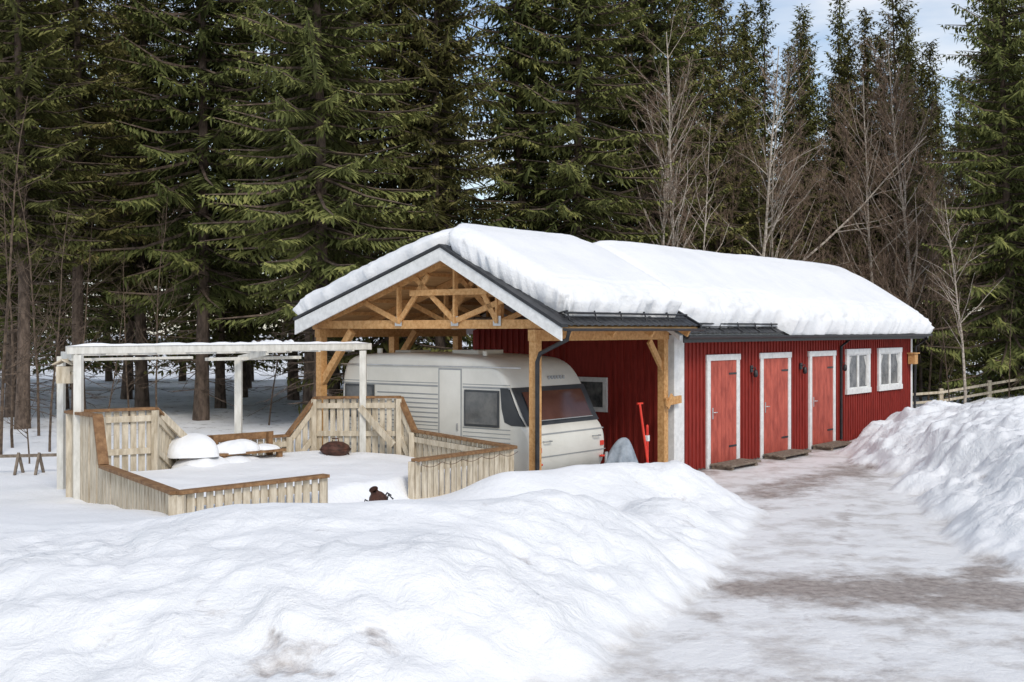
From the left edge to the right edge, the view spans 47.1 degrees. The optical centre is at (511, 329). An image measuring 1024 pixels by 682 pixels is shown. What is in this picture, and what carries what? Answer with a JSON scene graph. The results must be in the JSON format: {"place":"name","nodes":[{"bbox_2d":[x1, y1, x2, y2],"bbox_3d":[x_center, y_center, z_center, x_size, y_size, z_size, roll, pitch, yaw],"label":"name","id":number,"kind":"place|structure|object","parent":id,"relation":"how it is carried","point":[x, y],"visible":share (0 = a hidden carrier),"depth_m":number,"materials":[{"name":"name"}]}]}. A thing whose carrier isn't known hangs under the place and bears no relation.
{"place":"outdoors","nodes":[
{"label":"outdoors","id":0,"kind":"place"},
{"bbox_2d":[0,334,1023,681],"bbox_3d":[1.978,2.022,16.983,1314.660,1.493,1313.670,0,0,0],"label":"snowy ground","id":1,"kind":"structure","parent":0,"point":[890,548],"depth_m":10.96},
{"bbox_2d":[0,307,50,463],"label":"bare sapling","id":2,"kind":"object","parent":1,"relation":"on","point":[27,426],"visible":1,"depth_m":21.59,"materials":[{"name":"brown plant"}]},
{"bbox_2d":[0,452,56,474],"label":"log rack","id":3,"kind":"object","parent":1,"relation":"on","point":[18,455],"visible":0.92,"depth_m":20.02,"materials":[{"name":"grey wood"}]},
{"bbox_2d":[0,177,56,447],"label":"bare sapling","id":4,"kind":"object","parent":1,"relation":"on","point":[13,378],"visible":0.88,"depth_m":24.11,"materials":[{"name":"brown plant"}]},
{"bbox_2d":[0,152,68,435],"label":"bare sapling","id":5,"kind":"object","parent":1,"relation":"on","point":[38,397],"visible":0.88,"depth_m":26.80,"materials":[{"name":"brown plant"}]},
{"bbox_2d":[0,94,96,454],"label":"bare sapling","id":6,"kind":"object","parent":1,"relation":"on","point":[3,360],"visible":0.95,"depth_m":22.97,"materials":[{"name":"brown plant"}]},
{"bbox_2d":[17,199,95,451],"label":"bare sapling","id":7,"kind":"object","parent":1,"relation":"on","point":[53,382],"visible":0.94,"depth_m":23.55,"materials":[{"name":"brown plant"}]},
{"bbox_2d":[0,0,118,417],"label":"spruce tree","id":8,"kind":"object","parent":1,"relation":"on","point":[14,298],"visible":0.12,"depth_m":32.72,"materials":[{"name":"green plant"}]},
{"bbox_2d":[0,0,123,428],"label":"spruce tree","id":9,"kind":"object","parent":1,"relation":"on","point":[19,84],"visible":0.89,"depth_m":28.51,"materials":[{"name":"green plant"}]},
{"bbox_2d":[0,0,161,412],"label":"spruce tree","id":10,"kind":"object","parent":1,"relation":"on","point":[87,23],"visible":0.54,"depth_m":30.89,"materials":[{"name":"green plant"}]},
{"bbox_2d":[0,0,162,408],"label":"spruce tree","id":11,"kind":"object","parent":1,"relation":"on","point":[93,322],"visible":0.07,"depth_m":36.00,"materials":[{"name":"green plant"}]},
{"bbox_2d":[37,200,126,369],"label":"bare sapling","id":12,"kind":"object","parent":1,"relation":"on","point":[89,266],"visible":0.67,"depth_m":29.25,"materials":[{"name":"brown plant"}]},
{"bbox_2d":[30,0,150,389],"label":"spruce tree","id":13,"kind":"object","parent":1,"relation":"on","point":[85,365],"visible":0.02,"depth_m":47.85,"materials":[{"name":"green plant"}]},
{"bbox_2d":[94,280,139,407],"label":"bare sapling","id":14,"kind":"object","parent":1,"relation":"on","point":[120,343],"visible":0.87,"depth_m":27.09,"materials":[{"name":"brown plant"}]},
{"bbox_2d":[70,63,174,380],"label":"spruce tree","id":15,"kind":"object","parent":1,"relation":"on","point":[109,377],"visible":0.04,"depth_m":54.85,"materials":[{"name":"green plant"}]},
{"bbox_2d":[67,0,193,399],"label":"spruce tree","id":16,"kind":"object","parent":1,"relation":"on","point":[123,395],"visible":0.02,"depth_m":41.31,"materials":[{"name":"green plant"}]},
{"bbox_2d":[67,24,193,389],"bbox_3d":[-15.131,-6.784,46.873,6.696,19.538,6.549,1,-1,31],"label":"spruce tree","id":17,"kind":"object","parent":1,"relation":"on","point":[151,338],"visible":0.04,"depth_m":46.45,"materials":[{"name":"green plant"}]},
{"bbox_2d":[89,244,171,423],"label":"bare sapling","id":18,"kind":"object","parent":1,"relation":"on","point":[126,381],"visible":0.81,"depth_m":29.75,"materials":[{"name":"brown plant"}]},
{"bbox_2d":[37,0,242,406],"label":"spruce tree","id":19,"kind":"object","parent":1,"relation":"on","point":[142,399],"visible":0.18,"depth_m":36.02,"materials":[{"name":"green plant"}]},
{"bbox_2d":[122,197,207,406],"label":"bare sapling","id":20,"kind":"object","parent":1,"relation":"on","point":[157,294],"visible":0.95,"depth_m":27.73,"materials":[{"name":"brown plant"}]},
{"bbox_2d":[117,38,229,380],"bbox_3d":[-15.231,-5.412,54.686,5.424,16.755,5.618,0,0,19],"label":"spruce tree","id":21,"kind":"object","parent":1,"relation":"on","point":[182,378],"visible":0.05,"depth_m":54.54,"materials":[{"name":"green plant"}]},
{"bbox_2d":[73,0,314,420],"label":"spruce tree","id":22,"kind":"object","parent":1,"relation":"on","point":[205,68],"visible":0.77,"depth_m":31.35,"materials":[{"name":"green plant"}]},
{"bbox_2d":[120,1,299,408],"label":"spruce tree","id":23,"kind":"object","parent":1,"relation":"on","point":[222,334],"visible":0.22,"depth_m":36.58,"materials":[{"name":"green plant"}]},
{"bbox_2d":[57,339,371,498],"bbox_3d":[-4.745,1.428,18.786,5.390,2.545,1.290,0,0,-45],"label":"pergola","id":24,"kind":"object","parent":1,"relation":"on","point":[253,350],"visible":0.93,"depth_m":17.90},
{"bbox_2d":[52,359,72,382],"bbox_3d":[-6.356,0.596,16.816,0.418,0.349,0.447,0,0,0],"label":"bird feeder","id":25,"kind":"object","parent":24,"relation":"attached to","point":[64,374],"visible":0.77,"depth_m":16.80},
{"bbox_2d":[149,0,303,396],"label":"spruce tree","id":26,"kind":"object","parent":1,"relation":"on","point":[245,376],"visible":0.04,"depth_m":41.93,"materials":[{"name":"green plant"}]},
{"bbox_2d":[173,9,287,388],"bbox_3d":[-11.230,-7.386,48.088,6.778,20.795,6.930,-1,0,17],"label":"spruce tree","id":27,"kind":"object","parent":1,"relation":"on","point":[249,365],"depth_m":48.16,"materials":[{"name":"green plant"}]},
{"bbox_2d":[211,183,284,380],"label":"spruce tree","id":28,"kind":"object","parent":1,"relation":"on","point":[253,367],"visible":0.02,"depth_m":55.62,"materials":[{"name":"green plant"}]},
{"bbox_2d":[210,7,347,399],"bbox_3d":[-7.343,-7.674,40.324,7.038,21.388,6.883,-1,1,-42],"label":"spruce tree","id":29,"kind":"object","parent":1,"relation":"on","point":[290,374],"visible":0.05,"depth_m":40.28,"materials":[{"name":"green plant"}]},
{"bbox_2d":[255,262,306,424],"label":"bare sapling","id":30,"kind":"object","parent":1,"relation":"on","point":[276,360],"visible":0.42,"depth_m":29.80,"materials":[{"name":"brown plant"}]},
{"bbox_2d":[64,396,517,515],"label":"wooden terrace","id":31,"kind":"structure","parent":1,"relation":"on","point":[103,480],"depth_m":17.22,"materials":[{"name":"brown wood"}]},
{"bbox_2d":[167,433,229,468],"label":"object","id":32,"kind":"object","parent":31,"relation":"on","point":[197,449],"visible":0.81,"depth_m":17.99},
{"bbox_2d":[207,431,286,462],"bbox_3d":[-4.373,2.010,18.772,1.555,0.660,0.919,0,0,-43],"label":"garden bench","id":33,"kind":"object","parent":31,"relation":"on","point":[237,447],"visible":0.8,"depth_m":18.77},
{"bbox_2d":[250,5,362,388],"bbox_3d":[-7.410,-6.334,47.558,5.760,18.686,5.965,1,0,34],"label":"spruce tree","id":34,"kind":"object","parent":1,"relation":"on","point":[302,358],"visible":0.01,"depth_m":47.24,"materials":[{"name":"green plant"}]},
{"bbox_2d":[183,0,440,403],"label":"spruce tree","id":35,"kind":"object","parent":1,"relation":"on","point":[320,207],"visible":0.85,"depth_m":28.29,"materials":[{"name":"green plant"}]},
{"bbox_2d":[209,0,419,416],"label":"spruce tree","id":36,"kind":"object","parent":1,"relation":"on","point":[307,392],"visible":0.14,"depth_m":31.25,"materials":[{"name":"green plant"}]},
{"bbox_2d":[230,1,411,401],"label":"spruce tree","id":37,"kind":"object","parent":1,"relation":"on","point":[337,385],"visible":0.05,"depth_m":35.28,"materials":[{"name":"green plant"}]},
{"bbox_2d":[319,438,350,455],"bbox_3d":[-2.907,2.016,19.501,0.577,0.435,0.547,0,0,0],"label":"fire bowl","id":38,"kind":"object","parent":1,"relation":"on","point":[335,448],"visible":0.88,"depth_m":19.32,"materials":[{"name":"metal"}]},
{"bbox_2d":[364,486,393,501],"bbox_3d":[-1.797,2.230,15.101,0.590,0.370,0.429,-30,36,-20],"label":"garden fire lantern","id":39,"kind":"object","parent":1,"relation":"on","point":[376,495],"visible":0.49,"depth_m":15.06,"materials":[{"name":"metal"}]},
{"bbox_2d":[279,0,500,414],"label":"spruce tree","id":40,"kind":"object","parent":1,"relation":"on","point":[382,6],"visible":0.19,"depth_m":31.65,"materials":[{"name":"green plant"}]},
{"bbox_2d":[340,0,535,351],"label":"spruce tree","id":41,"kind":"object","parent":1,"relation":"on","point":[435,135],"visible":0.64,"depth_m":31.45,"materials":[{"name":"green plant"}]},
{"bbox_2d":[379,0,508,351],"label":"spruce tree","id":42,"kind":"object","parent":1,"relation":"on","point":[460,188],"visible":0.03,"depth_m":39.04,"materials":[{"name":"green plant"}]},
{"bbox_2d":[341,348,607,470],"bbox_3d":[-0.324,1.520,20.729,5.562,2.360,2.184,0,0,38],"label":"caravan","id":43,"kind":"object","parent":1,"relation":"on","point":[481,394],"visible":0.59,"depth_m":19.95,"materials":[{"name":"metal"}]},
{"bbox_2d":[345,383,498,427],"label":"side windows","id":44,"kind":"structure","parent":43,"relation":"in","point":[481,407],"depth_m":19.54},
{"bbox_2d":[604,437,637,462],"bbox_3d":[1.762,2.230,19.375,0.819,0.900,0.989,0,0,38],"label":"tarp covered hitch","id":45,"kind":"object","parent":43,"relation":"attached to","point":[622,450],"visible":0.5,"depth_m":19.19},
{"bbox_2d":[468,1,548,343],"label":"spruce tree","id":46,"kind":"object","parent":1,"relation":"on","point":[498,159],"depth_m":46.83,"materials":[{"name":"green plant"}]},
{"bbox_2d":[449,0,617,349],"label":"spruce tree","id":47,"kind":"object","parent":1,"relation":"on","point":[515,73],"visible":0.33,"depth_m":35.40,"materials":[{"name":"green plant"}]},
{"bbox_2d":[466,0,627,229],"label":"spruce tree","id":48,"kind":"object","parent":1,"relation":"on","point":[545,59],"visible":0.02,"depth_m":40.88,"materials":[{"name":"green plant"}]},
{"bbox_2d":[481,0,679,244],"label":"spruce tree","id":49,"kind":"object","parent":1,"relation":"on","point":[566,173],"visible":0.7,"depth_m":34.96,"materials":[{"name":"green plant"}]},
{"bbox_2d":[561,0,630,226],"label":"spruce tree","id":50,"kind":"object","parent":1,"relation":"on","point":[592,110],"visible":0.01,"depth_m":51.48,"materials":[{"name":"green plant"}]},
{"bbox_2d":[293,223,933,470],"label":"red storage shed with carport","id":51,"kind":"structure","parent":1,"relation":"on","point":[718,361],"depth_m":22.62,"materials":[{"name":"painted wood"},{"name":"snow"},{"name":"timber"}]},
{"bbox_2d":[580,352,898,406],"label":"window panes","id":52,"kind":"structure","parent":51,"relation":"in","point":[594,390],"depth_m":28.89,"materials":[{"name":"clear glass"}]},
{"bbox_2d":[711,356,832,463],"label":"doors","id":53,"kind":"structure","parent":51,"relation":"in","point":[723,372],"depth_m":25.01,"materials":[{"name":"red paint"}]},
{"bbox_2d":[557,0,711,251],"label":"spruce tree","id":54,"kind":"object","parent":1,"relation":"on","point":[607,72],"visible":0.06,"depth_m":42.16,"materials":[{"name":"green plant"}]},
{"bbox_2d":[637,402,648,462],"bbox_3d":[2.310,2.006,20.193,0.398,1.488,0.490,0,0,38],"label":"snow shovel","id":55,"kind":"object","parent":1,"relation":"on","point":[643,433],"visible":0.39,"depth_m":20.26,"materials":[{"name":"red plastic"}]},
{"bbox_2d":[601,0,707,248],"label":"birch tree","id":56,"kind":"object","parent":1,"relation":"on","point":[665,173],"visible":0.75,"depth_m":36.03,"materials":[{"name":"brown plant"}]},
{"bbox_2d":[583,0,743,249],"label":"spruce tree","id":57,"kind":"object","parent":1,"relation":"on","point":[654,23],"visible":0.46,"depth_m":38.98,"materials":[{"name":"green plant"}]},
{"bbox_2d":[629,50,740,251],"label":"birch tree","id":58,"kind":"object","parent":1,"relation":"on","point":[672,188],"visible":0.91,"depth_m":35.77,"materials":[{"name":"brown plant"}]},
{"bbox_2d":[654,0,721,235],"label":"spruce tree","id":59,"kind":"object","parent":1,"relation":"on","point":[681,60],"visible":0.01,"depth_m":48.07,"materials":[{"name":"green plant"}]},
{"bbox_2d":[633,0,753,251],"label":"spruce tree","id":60,"kind":"object","parent":1,"relation":"on","point":[696,8],"visible":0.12,"depth_m":44.76,"materials":[{"name":"green plant"}]},
{"bbox_2d":[651,108,741,251],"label":"birch tree","id":61,"kind":"object","parent":1,"relation":"on","point":[706,209],"visible":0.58,"depth_m":36.48,"materials":[{"name":"brown plant"}]},
{"bbox_2d":[700,1,733,243],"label":"spruce tree","id":62,"kind":"object","parent":1,"relation":"on","point":[705,7],"visible":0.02,"depth_m":57.88,"materials":[{"name":"green plant"}]},
{"bbox_2d":[677,0,772,254],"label":"spruce tree","id":63,"kind":"object","parent":1,"relation":"on","point":[722,68],"visible":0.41,"depth_m":40.75,"materials":[{"name":"green plant"}]},
{"bbox_2d":[700,129,764,254],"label":"birch tree","id":64,"kind":"object","parent":1,"relation":"on","point":[732,210],"visible":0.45,"depth_m":40.17,"materials":[{"name":"brown plant"}]},
{"bbox_2d":[692,19,790,258],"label":"spruce tree","id":65,"kind":"object","parent":1,"relation":"on","point":[737,128],"visible":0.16,"depth_m":41.73,"materials":[{"name":"green plant"}]},
{"bbox_2d":[709,0,785,252],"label":"spruce tree","id":66,"kind":"object","parent":1,"relation":"on","point":[746,14],"visible":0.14,"depth_m":44.87,"materials":[{"name":"green plant"}]},
{"bbox_2d":[723,21,779,255],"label":"spruce tree","id":67,"kind":"object","parent":1,"relation":"on","point":[751,98],"visible":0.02,"depth_m":46.70,"materials":[{"name":"green plant"}]},
{"bbox_2d":[693,27,833,258],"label":"birch tree","id":68,"kind":"object","parent":1,"relation":"on","point":[791,181],"visible":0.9,"depth_m":39.52,"materials":[{"name":"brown plant"}]},
{"bbox_2d":[741,0,805,257],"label":"spruce tree","id":69,"kind":"object","parent":1,"relation":"on","point":[763,35],"visible":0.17,"depth_m":46.68,"materials":[{"name":"green plant"}]},
{"bbox_2d":[736,60,821,261],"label":"birch tree","id":70,"kind":"object","parent":1,"relation":"on","point":[770,207],"visible":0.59,"depth_m":40.65,"materials":[{"name":"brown plant"}]},
{"bbox_2d":[767,42,822,254],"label":"spruce tree","id":71,"kind":"object","parent":1,"relation":"on","point":[783,88],"visible":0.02,"depth_m":49.14,"materials":[{"name":"green plant"}]},
{"bbox_2d":[758,133,831,261],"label":"birch tree","id":72,"kind":"object","parent":1,"relation":"on","point":[808,185],"visible":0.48,"depth_m":40.45,"materials":[{"name":"brown plant"}]},
{"bbox_2d":[757,111,849,267],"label":"birch tree","id":73,"kind":"object","parent":1,"relation":"on","point":[793,142],"visible":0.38,"depth_m":42.14,"materials":[{"name":"brown plant"}]},
{"bbox_2d":[767,23,845,263],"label":"spruce tree","id":74,"kind":"object","parent":1,"relation":"on","point":[799,107],"visible":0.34,"depth_m":45.23,"materials":[{"name":"green plant"}]},
{"bbox_2d":[773,3,842,267],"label":"spruce tree","id":75,"kind":"object","parent":1,"relation":"on","point":[803,23],"visible":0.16,"depth_m":46.93,"materials":[{"name":"green plant"}]},
{"bbox_2d":[779,48,836,262],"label":"spruce tree","id":76,"kind":"object","parent":1,"relation":"on","point":[817,74],"visible":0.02,"depth_m":48.31,"materials":[{"name":"green plant"}]},
{"bbox_2d":[780,136,872,281],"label":"birch tree","id":77,"kind":"object","parent":1,"relation":"on","point":[807,202],"visible":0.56,"depth_m":41.30,"materials":[{"name":"brown plant"}]},
{"bbox_2d":[774,85,893,286],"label":"birch tree","id":78,"kind":"object","parent":1,"relation":"on","point":[845,167],"visible":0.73,"depth_m":42.56,"materials":[{"name":"brown plant"}]},
{"bbox_2d":[812,0,878,262],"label":"spruce tree","id":79,"kind":"object","parent":1,"relation":"on","point":[839,26],"visible":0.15,"depth_m":47.85,"materials":[{"name":"green plant"}]},
{"bbox_2d":[760,132,940,266],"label":"birch tree","id":80,"kind":"object","parent":1,"relation":"on","point":[835,231],"visible":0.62,"depth_m":41.88,"materials":[{"name":"brown plant"}]},
{"bbox_2d":[810,141,903,292],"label":"birch tree","id":81,"kind":"object","parent":1,"relation":"on","point":[853,222],"visible":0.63,"depth_m":42.44,"materials":[{"name":"brown plant"}]},
{"bbox_2d":[808,25,913,351],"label":"spruce tree","id":82,"kind":"object","parent":1,"relation":"on","point":[847,57],"visible":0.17,"depth_m":45.96,"materials":[{"name":"green plant"}]},
{"bbox_2d":[824,7,918,376],"bbox_3d":[13.817,-4.760,46.004,4.323,15.524,4.773,-1,1,-40],"label":"spruce tree","id":83,"kind":"object","parent":1,"relation":"on","point":[865,24],"visible":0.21,"depth_m":45.64,"materials":[{"name":"green plant"}]},
{"bbox_2d":[812,35,945,301],"bbox_3d":[13.621,-4.013,43.852,4.833,14.081,3.881,0,0,13],"label":"birch tree","id":84,"kind":"object","parent":1,"relation":"on","point":[885,181],"visible":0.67,"depth_m":43.56,"materials":[{"name":"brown plant"}]},
{"bbox_2d":[817,66,944,283],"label":"birch tree","id":85,"kind":"object","parent":1,"relation":"on","point":[864,195],"visible":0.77,"depth_m":43.28,"materials":[{"name":"brown plant"}]},
{"bbox_2d":[856,29,926,359],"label":"spruce tree","id":86,"kind":"object","parent":1,"relation":"on","point":[880,50],"visible":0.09,"depth_m":46.97,"materials":[{"name":"green plant"}]},
{"bbox_2d":[857,121,939,306],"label":"birch tree","id":87,"kind":"object","parent":1,"relation":"on","point":[896,256],"visible":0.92,"depth_m":41.18,"materials":[{"name":"brown plant"}]},
{"bbox_2d":[844,16,961,308],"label":"birch tree","id":88,"kind":"object","parent":1,"relation":"on","point":[903,203],"visible":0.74,"depth_m":43.18,"materials":[{"name":"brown plant"}]},
{"bbox_2d":[839,0,981,398],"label":"spruce tree","id":89,"kind":"object","parent":1,"relation":"on","point":[902,56],"visible":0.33,"depth_m":45.61,"materials":[{"name":"green plant"}]},
{"bbox_2d":[860,64,962,400],"bbox_3d":[15.096,-3.492,44.168,3.707,12.994,4.728,0,0,22],"label":"birch tree","id":90,"kind":"object","parent":1,"relation":"on","point":[917,342],"visible":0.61,"depth_m":43.83,"materials":[{"name":"brown plant"}]},
{"bbox_2d":[883,15,959,378],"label":"spruce tree","id":91,"kind":"object","parent":1,"relation":"on","point":[910,60],"visible":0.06,"depth_m":47.78,"materials":[{"name":"green plant"}]},
{"bbox_2d":[873,149,974,400],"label":"birch tree","id":92,"kind":"object","parent":1,"relation":"on","point":[931,266],"visible":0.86,"depth_m":40.52,"materials":[{"name":"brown plant"}]},
{"bbox_2d":[887,61,960,395],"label":"spruce tree","id":93,"kind":"object","parent":1,"relation":"on","point":[918,73],"visible":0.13,"depth_m":46.71,"materials":[{"name":"green plant"}]},
{"bbox_2d":[888,38,978,397],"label":"spruce tree","id":94,"kind":"object","parent":1,"relation":"on","point":[931,76],"visible":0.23,"depth_m":46.79,"materials":[{"name":"green plant"}]},
{"bbox_2d":[924,74,956,374],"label":"spruce tree","id":95,"kind":"object","parent":1,"relation":"on","point":[942,138],"visible":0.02,"depth_m":57.02,"materials":[{"name":"green plant"}]},
{"bbox_2d":[922,294,960,401],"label":"bare sapling","id":96,"kind":"object","parent":1,"relation":"on","point":[945,355],"visible":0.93,"depth_m":34.25,"materials":[{"name":"brown plant"}]},
{"bbox_2d":[905,111,1004,387],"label":"birch tree","id":97,"kind":"object","parent":1,"relation":"on","point":[946,316],"visible":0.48,"depth_m":42.22,"materials":[{"name":"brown plant"}]},
{"bbox_2d":[913,191,1002,403],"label":"birch tree","id":98,"kind":"object","parent":1,"relation":"on","point":[959,324],"visible":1,"depth_m":36.01,"materials":[{"name":"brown plant"}]},
{"bbox_2d":[913,378,1023,403],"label":"wooden fence","id":99,"kind":"object","parent":1,"relation":"on","point":[988,384],"visible":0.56,"depth_m":38.47,"materials":[{"name":"brown wood"}]},
{"bbox_2d":[915,0,1023,402],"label":"spruce tree","id":100,"kind":"object","parent":1,"relation":"on","point":[1004,241],"visible":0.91,"depth_m":39.88,"materials":[{"name":"green plant"}]},
{"bbox_2d":[931,5,1018,377],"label":"spruce tree","id":101,"kind":"object","parent":1,"relation":"on","point":[967,72],"visible":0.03,"depth_m":56.67,"materials":[{"name":"green plant"}]},
{"bbox_2d":[936,70,1022,388],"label":"spruce tree","id":102,"kind":"object","parent":1,"relation":"on","point":[963,181],"visible":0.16,"depth_m":49.35,"materials":[{"name":"green plant"}]},
{"bbox_2d":[942,0,1020,386],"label":"spruce tree","id":103,"kind":"object","parent":1,"relation":"on","point":[982,95],"visible":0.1,"depth_m":52.14,"materials":[{"name":"green plant"}]},
{"bbox_2d":[956,2,1023,367],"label":"spruce tree","id":104,"kind":"object","parent":1,"relation":"on","point":[994,183],"visible":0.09,"depth_m":48.66,"materials":[{"name":"green plant"}]},
{"bbox_2d":[980,289,1022,397],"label":"bare sapling","id":105,"kind":"object","parent":1,"relation":"on","point":[1009,389],"visible":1,"depth_m":34.89,"materials":[{"name":"brown plant"}]},
{"bbox_2d":[26,0,1022,333],"label":"sky","id":106,"kind":"structure","parent":0,"point":[931,13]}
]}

